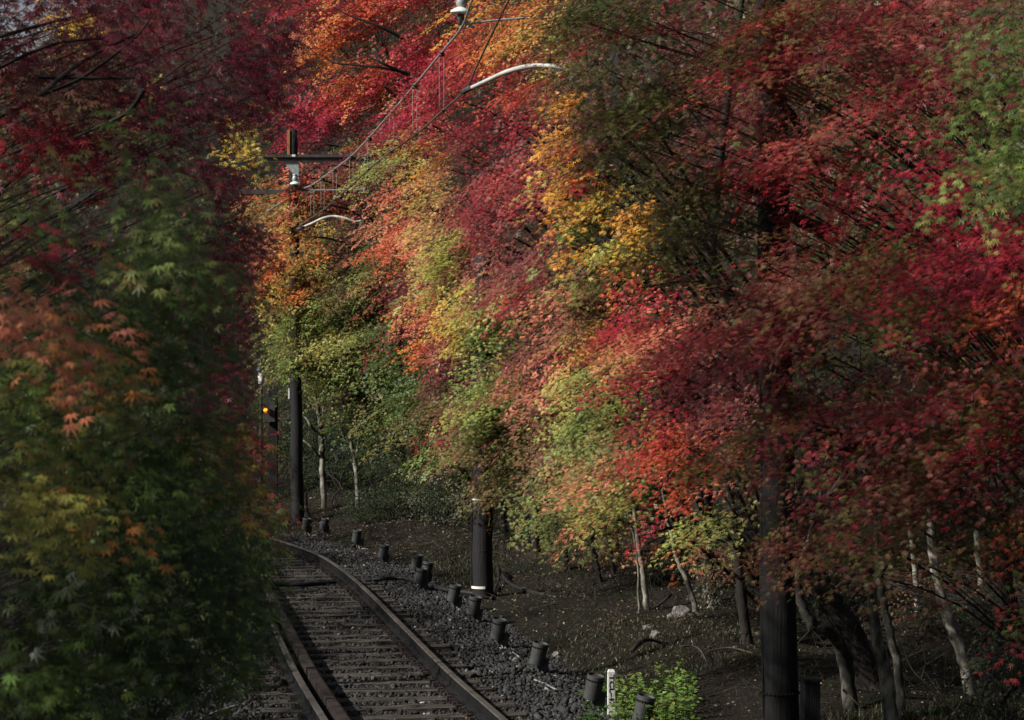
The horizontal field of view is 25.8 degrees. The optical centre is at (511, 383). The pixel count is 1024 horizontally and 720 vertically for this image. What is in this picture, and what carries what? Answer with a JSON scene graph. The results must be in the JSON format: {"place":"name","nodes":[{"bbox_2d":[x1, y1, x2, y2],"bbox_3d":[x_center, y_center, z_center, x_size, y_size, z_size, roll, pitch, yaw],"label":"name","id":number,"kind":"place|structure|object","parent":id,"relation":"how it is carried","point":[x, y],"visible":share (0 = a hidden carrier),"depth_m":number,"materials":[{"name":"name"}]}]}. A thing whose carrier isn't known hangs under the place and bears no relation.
{"place":"outdoors","nodes":[
{"label":"outdoors","id":0,"kind":"place"},
{"bbox_2d":[0,0,91,65],"label":"sky","id":1,"kind":"structure","parent":0,"point":[21,6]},
{"bbox_2d":[239,190,308,193],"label":"cross beam","id":2,"kind":"structure","parent":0,"point":[265,191],"depth_m":49.94,"materials":[{"name":"metal"}]},
{"bbox_2d":[246,154,371,182],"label":"cross beam","id":3,"kind":"structure","parent":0,"point":[291,161],"depth_m":46.19,"materials":[{"name":"metal"}]},
{"bbox_2d":[290,174,299,190],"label":"insulator","id":4,"kind":"object","parent":3,"relation":"hanging from","point":[294,183],"visible":1,"depth_m":46.15,"materials":[{"name":"white ceramic"}]},
{"bbox_2d":[450,0,471,24],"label":"insulator","id":5,"kind":"object","parent":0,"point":[460,10],"visible":0.95,"depth_m":30.44,"materials":[{"name":"white ceramic"}]},
{"bbox_2d":[462,17,524,28],"bbox_3d":[-0.270,-4.916,30.500,0.890,0.164,0.050,0,0,0],"label":"steady arm","id":6,"kind":"object","parent":5,"relation":"attached to","point":[472,26],"visible":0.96,"depth_m":30.49},
{"bbox_2d":[0,0,1023,719],"bbox_3d":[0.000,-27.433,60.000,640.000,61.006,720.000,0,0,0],"label":"ground","id":7,"kind":"structure","parent":0,"point":[714,688],"depth_m":45.59,"materials":[{"name":"soil"}]},
{"bbox_2d":[0,258,36,414],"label":"maple tree","id":8,"kind":"object","parent":7,"relation":"on","point":[13,294],"visible":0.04,"depth_m":39.79,"materials":[{"name":"red plant"}]},
{"bbox_2d":[0,177,43,296],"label":"maple tree","id":9,"kind":"object","parent":7,"relation":"on","point":[6,240],"visible":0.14,"depth_m":56.84,"materials":[{"name":"red plant"}]},
{"bbox_2d":[0,145,54,408],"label":"maple tree","id":10,"kind":"object","parent":7,"relation":"on","point":[20,208],"visible":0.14,"depth_m":51.43,"materials":[{"name":"red plant"}]},
{"bbox_2d":[0,193,75,563],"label":"maple tree","id":11,"kind":"object","parent":7,"relation":"on","point":[58,414],"visible":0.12,"depth_m":30.91,"materials":[{"name":"red plant"}]},
{"bbox_2d":[0,201,75,474],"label":"maple tree","id":12,"kind":"object","parent":7,"relation":"on","point":[25,290],"visible":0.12,"depth_m":35.76,"materials":[{"name":"red plant"}]},
{"bbox_2d":[0,220,78,492],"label":"maple tree","id":13,"kind":"object","parent":7,"relation":"on","point":[13,357],"visible":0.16,"depth_m":26.58,"materials":[{"name":"red plant"}]},
{"bbox_2d":[0,0,291,296],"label":"maple tree","id":14,"kind":"object","parent":7,"relation":"on","point":[90,20],"visible":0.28,"depth_m":19.50,"materials":[{"name":"red plant"}]},
{"bbox_2d":[0,95,306,719],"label":"maple tree","id":15,"kind":"object","parent":7,"relation":"on","point":[159,649],"visible":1,"depth_m":6.02,"materials":[{"name":"green plant"}]},
{"bbox_2d":[0,0,326,719],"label":"maple tree","id":16,"kind":"object","parent":7,"relation":"on","point":[238,198],"visible":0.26,"depth_m":13.59,"materials":[{"name":"red plant"}]},
{"bbox_2d":[0,0,333,509],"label":"maple tree","id":17,"kind":"object","parent":7,"relation":"on","point":[75,145],"visible":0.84,"depth_m":9.10,"materials":[{"name":"red plant"}]},
{"bbox_2d":[256,358,264,499],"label":"street lamp","id":18,"kind":"object","parent":7,"relation":"on","point":[262,381],"visible":0.55,"depth_m":52.56,"materials":[{"name":"grey metal"}]},
{"bbox_2d":[262,387,277,499],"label":"railway signal","id":19,"kind":"object","parent":7,"relation":"on","point":[271,412],"visible":0.77,"depth_m":51.92,"materials":[{"name":"black metal"}]},
{"bbox_2d":[246,369,334,483],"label":"shrub","id":20,"kind":"object","parent":7,"relation":"on","point":[282,429],"visible":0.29,"depth_m":57.77,"materials":[{"name":"green plant"}]},
{"bbox_2d":[287,129,303,525],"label":"utility pole","id":21,"kind":"object","parent":7,"relation":"on","point":[296,452],"visible":0.62,"depth_m":46.80,"materials":[{"name":"black metal"}]},
{"bbox_2d":[300,185,364,192],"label":"steady arm","id":22,"kind":"object","parent":21,"relation":"attached to","point":[302,189],"visible":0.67,"depth_m":46.19},
{"bbox_2d":[265,0,509,240],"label":"overhead line","id":23,"kind":"object","parent":21,"relation":"attached to","point":[441,53],"visible":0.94,"depth_m":34.96,"materials":[{"name":"metal"}]},
{"bbox_2d":[295,215,363,230],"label":"steady arm","id":24,"kind":"object","parent":23,"relation":"attached to","point":[318,220],"visible":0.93,"depth_m":46.08},
{"bbox_2d":[461,63,565,93],"bbox_3d":[-0.017,-4.099,29.982,1.674,0.318,0.175,0,0,32],"label":"steady arm","id":25,"kind":"object","parent":23,"relation":"attached to","point":[465,90],"visible":0.83,"depth_m":29.96},
{"bbox_2d":[301,517,313,535],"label":"floodlight","id":26,"kind":"object","parent":7,"relation":"on","point":[306,524],"visible":0.95,"depth_m":44.64,"materials":[{"name":"metal"}]},
{"bbox_2d":[302,382,326,507],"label":"slender tree","id":27,"kind":"object","parent":7,"relation":"on","point":[322,473],"visible":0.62,"depth_m":49.95,"materials":[{"name":"grey plant"}]},
{"bbox_2d":[0,518,633,719],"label":"ballast bed","id":28,"kind":"object","parent":7,"relation":"on","point":[410,617],"visible":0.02,"depth_m":23.95,"materials":[{"name":"grey gravel"}]},
{"bbox_2d":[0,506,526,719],"bbox_3d":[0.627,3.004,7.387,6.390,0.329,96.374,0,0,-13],"label":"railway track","id":29,"kind":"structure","parent":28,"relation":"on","point":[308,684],"depth_m":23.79,"materials":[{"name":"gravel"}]},
{"bbox_2d":[242,576,472,594],"bbox_3d":[-1.769,2.990,33.215,4.098,0.125,1.863,0,0,26],"label":"cable","id":30,"kind":"object","parent":28,"relation":"on","point":[305,584],"visible":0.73,"depth_m":33.23,"materials":[{"name":"rubber"}]},
{"bbox_2d":[352,529,366,548],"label":"post","id":31,"kind":"object","parent":28,"relation":"on","point":[357,539],"visible":0.98,"depth_m":41.17,"materials":[{"name":"metal"}]},
{"bbox_2d":[378,543,398,565],"bbox_3d":[-2.007,2.920,37.466,0.483,0.510,0.186,0,0,-6],"label":"floodlight","id":32,"kind":"object","parent":28,"relation":"on","point":[383,554],"visible":0.94,"depth_m":37.40,"materials":[{"name":"metal"}]},
{"bbox_2d":[414,567,428,590],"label":"floodlight","id":33,"kind":"object","parent":28,"relation":"on","point":[421,580],"visible":0.93,"depth_m":32.57,"materials":[{"name":"metal"}]},
{"bbox_2d":[411,553,434,577],"bbox_3d":[-1.361,2.920,35.184,0.483,0.510,0.186,0,0,11],"label":"floodlight","id":34,"kind":"object","parent":28,"relation":"on","point":[416,561],"visible":0.73,"depth_m":35.15,"materials":[{"name":"metal"}]},
{"bbox_2d":[422,561,443,584],"bbox_3d":[-1.167,2.920,33.858,0.482,0.510,0.186,0,0,-34],"label":"floodlight","id":35,"kind":"object","parent":28,"relation":"on","point":[428,565],"visible":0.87,"depth_m":33.72,"materials":[{"name":"metal"}]},
{"bbox_2d":[447,583,462,607],"bbox_3d":[-0.631,2.920,29.956,0.482,0.510,0.186,0,0,0],"label":"floodlight","id":36,"kind":"object","parent":28,"relation":"on","point":[454,596],"visible":0.84,"depth_m":29.91,"materials":[{"name":"metal"}]},
{"bbox_2d":[466,595,482,623],"bbox_3d":[-0.335,2.920,28.291,0.483,0.510,0.186,0,0,-3],"label":"floodlight","id":37,"kind":"object","parent":28,"relation":"on","point":[473,607],"visible":0.91,"depth_m":28.23,"materials":[{"name":"metal"}]},
{"bbox_2d":[490,617,508,648],"bbox_3d":[-0.014,2.920,25.537,0.483,0.510,0.186,0,0,9],"label":"floodlight","id":38,"kind":"object","parent":28,"relation":"on","point":[499,634],"visible":0.9,"depth_m":25.51,"materials":[{"name":"metal"}]},
{"bbox_2d":[529,641,557,675],"bbox_3d":[0.418,2.920,23.232,0.483,0.510,0.186,0,0,-6],"label":"floodlight","id":39,"kind":"object","parent":28,"relation":"on","point":[539,659],"visible":0.97,"depth_m":23.17,"materials":[{"name":"metal"}]},
{"bbox_2d":[583,673,605,709],"bbox_3d":[0.897,2.920,20.645,0.483,0.510,0.186,0,0,0],"label":"floodlight","id":40,"kind":"object","parent":28,"relation":"on","point":[594,694],"visible":0.81,"depth_m":20.59,"materials":[{"name":"metal"}]},
{"bbox_2d":[607,669,614,714],"bbox_3d":[0.899,2.830,20.299,0.062,0.486,0.064,0,0,-6],"label":"marker post","id":41,"kind":"object","parent":28,"relation":"on","point":[610,683],"visible":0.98,"depth_m":20.27,"materials":[{"name":"white paint"}]},
{"bbox_2d":[632,693,655,719],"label":"floodlight","id":42,"kind":"object","parent":28,"relation":"on","point":[641,700],"visible":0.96,"depth_m":19.21,"materials":[{"name":"metal"}]},
{"bbox_2d":[319,517,331,535],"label":"floodlight","id":43,"kind":"object","parent":7,"relation":"on","point":[324,523],"visible":0.91,"depth_m":44.27,"materials":[{"name":"metal"}]},
{"bbox_2d":[278,417,383,510],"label":"shrub","id":44,"kind":"object","parent":7,"relation":"on","point":[329,471],"visible":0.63,"depth_m":52.09,"materials":[{"name":"green plant"}]},
{"bbox_2d":[238,151,430,484],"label":"maple tree","id":45,"kind":"object","parent":7,"relation":"on","point":[323,346],"visible":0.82,"depth_m":47.06,"materials":[{"name":"green plant"}]},
{"bbox_2d":[278,391,393,478],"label":"shrub","id":46,"kind":"object","parent":7,"relation":"on","point":[310,431],"visible":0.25,"depth_m":56.01,"materials":[{"name":"green plant"}]},
{"bbox_2d":[331,378,359,507],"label":"slender tree","id":47,"kind":"object","parent":7,"relation":"on","point":[355,467],"visible":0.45,"depth_m":48.97,"materials":[{"name":"grey plant"}]},
{"bbox_2d":[220,0,502,373],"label":"maple tree","id":48,"kind":"object","parent":7,"relation":"on","point":[322,121],"visible":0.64,"depth_m":56.32,"materials":[{"name":"red plant"}]},
{"bbox_2d":[334,435,449,525],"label":"shrub","id":49,"kind":"object","parent":7,"relation":"on","point":[392,483],"visible":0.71,"depth_m":46.38,"materials":[{"name":"green plant"}]},
{"bbox_2d":[401,324,430,486],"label":"slender tree","id":50,"kind":"object","parent":7,"relation":"on","point":[413,423],"visible":0.08,"depth_m":49.96,"materials":[{"name":"brown plant"}]},
{"bbox_2d":[332,25,517,530],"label":"maple tree","id":51,"kind":"object","parent":7,"relation":"on","point":[433,386],"visible":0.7,"depth_m":40.54,"materials":[{"name":"green plant"}]},
{"bbox_2d":[398,436,472,526],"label":"shrub","id":52,"kind":"object","parent":7,"relation":"on","point":[441,500],"visible":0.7,"depth_m":44.11,"materials":[{"name":"green plant"}]},
{"bbox_2d":[402,536,511,587],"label":"grass","id":53,"kind":"structure","parent":7,"relation":"on","point":[452,569],"depth_m":36.47,"materials":[{"name":"green plant"}]},
{"bbox_2d":[471,255,493,599],"bbox_3d":[-0.420,0.684,31.496,0.324,4.977,0.307,0,0,0],"label":"utility pole","id":54,"kind":"object","parent":7,"relation":"on","point":[481,559],"visible":0.53,"depth_m":31.38,"materials":[{"name":"black metal"}]},
{"bbox_2d":[466,353,507,535],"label":"slender tree","id":55,"kind":"object","parent":7,"relation":"on","point":[505,524],"visible":0.15,"depth_m":39.95,"materials":[{"name":"brown plant"}]},
{"bbox_2d":[355,0,622,553],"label":"maple tree","id":56,"kind":"object","parent":7,"relation":"on","point":[490,427],"visible":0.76,"depth_m":32.44,"materials":[{"name":"multicoloured plant"}]},
{"bbox_2d":[490,565,499,599],"bbox_3d":[-0.233,2.870,32.525,0.071,0.240,2.992,0,0,1],"label":"cable","id":57,"kind":"object","parent":7,"relation":"on","point":[496,585],"visible":0.93,"depth_m":33.03,"materials":[{"name":"rubber"}]},
{"bbox_2d":[0,0,1023,567],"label":"woodland","id":58,"kind":"object","parent":7,"relation":"on","point":[702,20],"visible":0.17,"depth_m":46.51,"materials":[{"name":"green plant"}]},
{"bbox_2d":[495,561,558,597],"bbox_3d":[0.118,2.856,32.494,0.197,0.232,4.328,0,0,-11],"label":"fallen branch","id":59,"kind":"object","parent":7,"relation":"on","point":[517,587],"visible":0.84,"depth_m":32.08,"materials":[{"name":"wood"}]},
{"bbox_2d":[495,358,584,571],"bbox_3d":[0.445,1.143,34.088,1.546,3.492,0.415,0,0,-7],"label":"slender tree","id":60,"kind":"object","parent":7,"relation":"on","point":[565,553],"visible":0.16,"depth_m":33.95,"materials":[{"name":"brown plant"}]},
{"bbox_2d":[493,492,601,548],"bbox_3d":[0.338,2.630,39.599,1.954,1.256,4.941,0,0,-9],"label":"shrub","id":61,"kind":"object","parent":7,"relation":"on","point":[513,529],"visible":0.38,"depth_m":39.67,"materials":[{"name":"green plant"}]},
{"bbox_2d":[511,354,585,557],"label":"slender tree","id":62,"kind":"object","parent":7,"relation":"on","point":[535,543],"visible":0.23,"depth_m":35.95,"materials":[{"name":"brown plant"}]},
{"bbox_2d":[188,532,959,718],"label":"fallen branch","id":63,"kind":"object","parent":7,"relation":"on","point":[934,691],"depth_m":18.00,"materials":[{"name":"brown wood"}]},
{"bbox_2d":[553,429,609,583],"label":"slender tree","id":64,"kind":"object","parent":7,"relation":"on","point":[593,549],"visible":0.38,"depth_m":31.97,"materials":[{"name":"brown plant"}]},
{"bbox_2d":[420,0,744,592],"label":"maple tree","id":65,"kind":"object","parent":7,"relation":"on","point":[575,428],"visible":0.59,"depth_m":26.90,"materials":[{"name":"multicoloured plant"}]},
{"bbox_2d":[172,432,1023,719],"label":"fallen leaves","id":66,"kind":"object","parent":7,"relation":"on","point":[401,520],"depth_m":31.77,"materials":[{"name":"brown plant"}]},
{"bbox_2d":[591,429,618,575],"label":"slender tree","id":67,"kind":"object","parent":7,"relation":"on","point":[611,560],"visible":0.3,"depth_m":32.98,"materials":[{"name":"brown plant"}]},
{"bbox_2d":[493,0,756,426],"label":"maple tree","id":68,"kind":"object","parent":7,"relation":"on","point":[632,183],"visible":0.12,"depth_m":46.60,"materials":[{"name":"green plant"}]},
{"bbox_2d":[616,470,639,613],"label":"slender tree","id":69,"kind":"object","parent":7,"relation":"on","point":[637,569],"visible":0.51,"depth_m":28.79,"materials":[{"name":"grey plant"}]},
{"bbox_2d":[498,615,760,690],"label":"grass","id":70,"kind":"structure","parent":7,"relation":"on","point":[670,631],"depth_m":24.43,"materials":[{"name":"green plant"}]},
{"bbox_2d":[506,259,759,606],"bbox_3d":[1.437,-0.796,22.313,2.737,7.508,6.431,0,0,6],"label":"maple tree","id":71,"kind":"object","parent":7,"relation":"on","point":[599,516],"visible":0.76,"depth_m":20.46,"materials":[{"name":"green plant"}]},
{"bbox_2d":[618,417,649,609],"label":"slender tree","id":72,"kind":"object","parent":7,"relation":"on","point":[644,587],"visible":0.5,"depth_m":28.97,"materials":[{"name":"grey plant"}]},
{"bbox_2d":[577,655,701,719],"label":"weeds","id":73,"kind":"object","parent":7,"relation":"on","point":[659,711],"visible":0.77,"depth_m":20.19,"materials":[{"name":"green plant"}]},
{"bbox_2d":[261,420,1023,719],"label":"brushwood","id":74,"kind":"object","parent":7,"relation":"on","point":[569,589],"visible":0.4,"depth_m":30.11,"materials":[{"name":"brown plant"}]},
{"bbox_2d":[503,0,784,492],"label":"maple tree","id":75,"kind":"object","parent":7,"relation":"on","point":[576,293],"visible":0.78,"depth_m":24.39,"materials":[{"name":"yellow plant"}]},
{"bbox_2d":[631,593,671,609],"bbox_3d":[1.807,2.824,29.001,0.549,0.237,0.047,0,0,0],"label":"fallen branch","id":76,"kind":"object","parent":7,"relation":"on","point":[660,603],"visible":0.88,"depth_m":28.98,"materials":[{"name":"brown wood"}]},
{"bbox_2d":[606,417,700,615],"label":"slender tree","id":77,"kind":"object","parent":7,"relation":"on","point":[687,584],"visible":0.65,"depth_m":27.58,"materials":[{"name":"grey plant"}]},
{"bbox_2d":[629,638,678,652],"bbox_3d":[1.532,2.804,24.088,0.588,0.161,0.116,0,0,-26],"label":"tree root","id":78,"kind":"object","parent":7,"relation":"on","point":[639,643],"visible":0.96,"depth_m":23.99,"materials":[{"name":"brown plant"}]},
{"bbox_2d":[551,503,759,602],"bbox_3d":[2.047,2.272,31.313,1.642,1.300,7.486,0,0,-14],"label":"shrub","id":79,"kind":"object","parent":7,"relation":"on","point":[688,553],"visible":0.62,"depth_m":30.64,"materials":[{"name":"green plant"}]},
{"bbox_2d":[667,605,692,618],"bbox_3d":[2.064,2.855,27.498,0.318,0.277,0.242,0,0,0],"label":"rock","id":80,"kind":"object","parent":7,"relation":"on","point":[677,609],"visible":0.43,"depth_m":27.44,"materials":[{"name":"grey stone"}]},
{"bbox_2d":[604,388,759,646],"bbox_3d":[1.823,1.449,24.030,1.834,2.836,0.492,0,0,16],"label":"slender tree","id":81,"kind":"object","parent":7,"relation":"on","point":[742,604],"visible":0.52,"depth_m":23.96,"materials":[{"name":"brown plant"}]},
{"bbox_2d":[671,389,752,602],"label":"slender tree","id":82,"kind":"object","parent":7,"relation":"on","point":[700,494],"visible":0.28,"depth_m":28.97,"materials":[{"name":"brown plant"}]},
{"bbox_2d":[686,547,758,607],"bbox_3d":[2.766,2.553,28.167,0.876,0.998,1.725,0,0,-23],"label":"shrub","id":83,"kind":"object","parent":7,"relation":"on","point":[707,590],"visible":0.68,"depth_m":28.32,"materials":[{"name":"green plant"}]},
{"bbox_2d":[424,0,1023,487],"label":"maple tree","id":84,"kind":"object","parent":7,"relation":"on","point":[774,60],"visible":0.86,"depth_m":16.16,"materials":[{"name":"red plant"}]},
{"bbox_2d":[707,647,751,652],"bbox_3d":[2.306,2.774,23.262,0.594,0.060,0.176,0,0,43],"label":"fallen branch","id":85,"kind":"object","parent":7,"relation":"on","point":[727,648],"visible":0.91,"depth_m":23.40,"materials":[{"name":"brown wood"}]},
{"bbox_2d":[603,0,945,304],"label":"maple tree","id":86,"kind":"object","parent":7,"relation":"on","point":[755,159],"visible":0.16,"depth_m":39.71,"materials":[{"name":"red plant"}]},
{"bbox_2d":[755,0,799,719],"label":"utility pole","id":87,"kind":"object","parent":7,"relation":"on","point":[779,691],"visible":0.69,"depth_m":17.68,"materials":[{"name":"metal"}]},
{"bbox_2d":[744,355,811,600],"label":"slender tree","id":88,"kind":"object","parent":7,"relation":"on","point":[808,593],"visible":0.02,"depth_m":26.95,"materials":[{"name":"brown plant"}]},
{"bbox_2d":[708,409,880,690],"bbox_3d":[2.664,1.567,20.643,1.794,2.687,0.664,0,0,11],"label":"slender tree","id":89,"kind":"object","parent":7,"relation":"on","point":[838,615],"visible":0.45,"depth_m":20.49,"materials":[{"name":"brown plant"}]},
{"bbox_2d":[798,677,821,719],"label":"short post","id":90,"kind":"object","parent":7,"relation":"on","point":[809,698],"visible":1,"depth_m":17.44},
{"bbox_2d":[599,127,1023,685],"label":"maple tree","id":91,"kind":"object","parent":7,"relation":"on","point":[783,329],"visible":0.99,"depth_m":14.83,"materials":[{"name":"red plant"}]},
{"bbox_2d":[795,366,867,566],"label":"slender tree","id":92,"kind":"object","parent":7,"relation":"on","point":[845,499],"visible":0.14,"depth_m":28.97,"materials":[{"name":"brown plant"}]},
{"bbox_2d":[793,341,899,719],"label":"slender tree","id":93,"kind":"object","parent":7,"relation":"on","point":[888,694],"visible":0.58,"depth_m":18.16,"materials":[{"name":"grey plant"}]},
{"bbox_2d":[795,414,906,715],"bbox_3d":[3.031,1.577,19.130,1.223,2.757,0.850,0,0,37],"label":"slender tree","id":94,"kind":"object","parent":7,"relation":"on","point":[844,655],"visible":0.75,"depth_m":19.37,"materials":[{"name":"grey plant"}]},
{"bbox_2d":[720,0,1023,471],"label":"maple tree","id":95,"kind":"object","parent":7,"relation":"on","point":[906,137],"visible":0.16,"depth_m":32.94,"materials":[{"name":"red plant"}]},
{"bbox_2d":[828,377,944,715],"bbox_3d":[2.984,1.441,18.979,1.263,2.997,0.556,0,0,33],"label":"slender tree","id":96,"kind":"object","parent":7,"relation":"on","point":[896,656],"visible":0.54,"depth_m":18.87,"materials":[{"name":"grey plant"}]},
{"bbox_2d":[760,689,1023,719],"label":"grass","id":97,"kind":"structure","parent":7,"relation":"on","point":[943,711],"depth_m":18.55,"materials":[{"name":"green plant"}]},
{"bbox_2d":[852,363,943,611],"bbox_3d":[4.376,1.179,25.191,1.137,2.834,0.410,0,0,17],"label":"slender tree","id":98,"kind":"object","parent":7,"relation":"on","point":[915,573],"visible":0.23,"depth_m":24.98,"materials":[{"name":"grey plant"}]},
{"bbox_2d":[794,494,1023,641],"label":"shrub","id":99,"kind":"object","parent":7,"relation":"on","point":[818,616],"visible":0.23,"depth_m":24.38,"materials":[{"name":"green plant"}]},
{"bbox_2d":[883,373,955,529],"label":"slender tree","id":100,"kind":"object","parent":7,"relation":"on","point":[937,454],"visible":0.06,"depth_m":29.94,"materials":[{"name":"brown plant"}]},
{"bbox_2d":[859,345,991,696],"bbox_3d":[3.641,1.297,20.150,1.336,3.276,0.486,0,0,-17],"label":"slender tree","id":101,"kind":"object","parent":7,"relation":"on","point":[950,624],"visible":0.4,"depth_m":20.36,"materials":[{"name":"grey plant"}]},
{"bbox_2d":[869,0,1023,243],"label":"maple tree","id":102,"kind":"object","parent":7,"relation":"on","point":[995,52],"visible":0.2,"depth_m":27.21,"materials":[{"name":"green plant"}]},
{"bbox_2d":[873,0,1023,404],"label":"maple tree","id":103,"kind":"object","parent":7,"relation":"on","point":[1002,158],"visible":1,"depth_m":9.27,"materials":[{"name":"green plant"}]},
{"bbox_2d":[935,397,984,589],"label":"slender tree","id":104,"kind":"object","parent":7,"relation":"on","point":[977,550],"visible":0.21,"depth_m":24.97,"materials":[{"name":"brown plant"}]},
{"bbox_2d":[910,603,1023,719],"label":"shrub","id":105,"kind":"object","parent":7,"relation":"on","point":[1006,696],"visible":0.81,"depth_m":17.55,"materials":[{"name":"green plant"}]},
{"bbox_2d":[982,364,1023,643],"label":"slender tree","id":106,"kind":"object","parent":7,"relation":"on","point":[1006,597],"visible":0.21,"depth_m":21.94,"materials":[{"name":"brown plant"}]},
{"bbox_2d":[610,0,618,214],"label":"utility pole","id":107,"kind":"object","parent":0,"point":[616,60],"depth_m":30.44,"materials":[{"name":"metal"}]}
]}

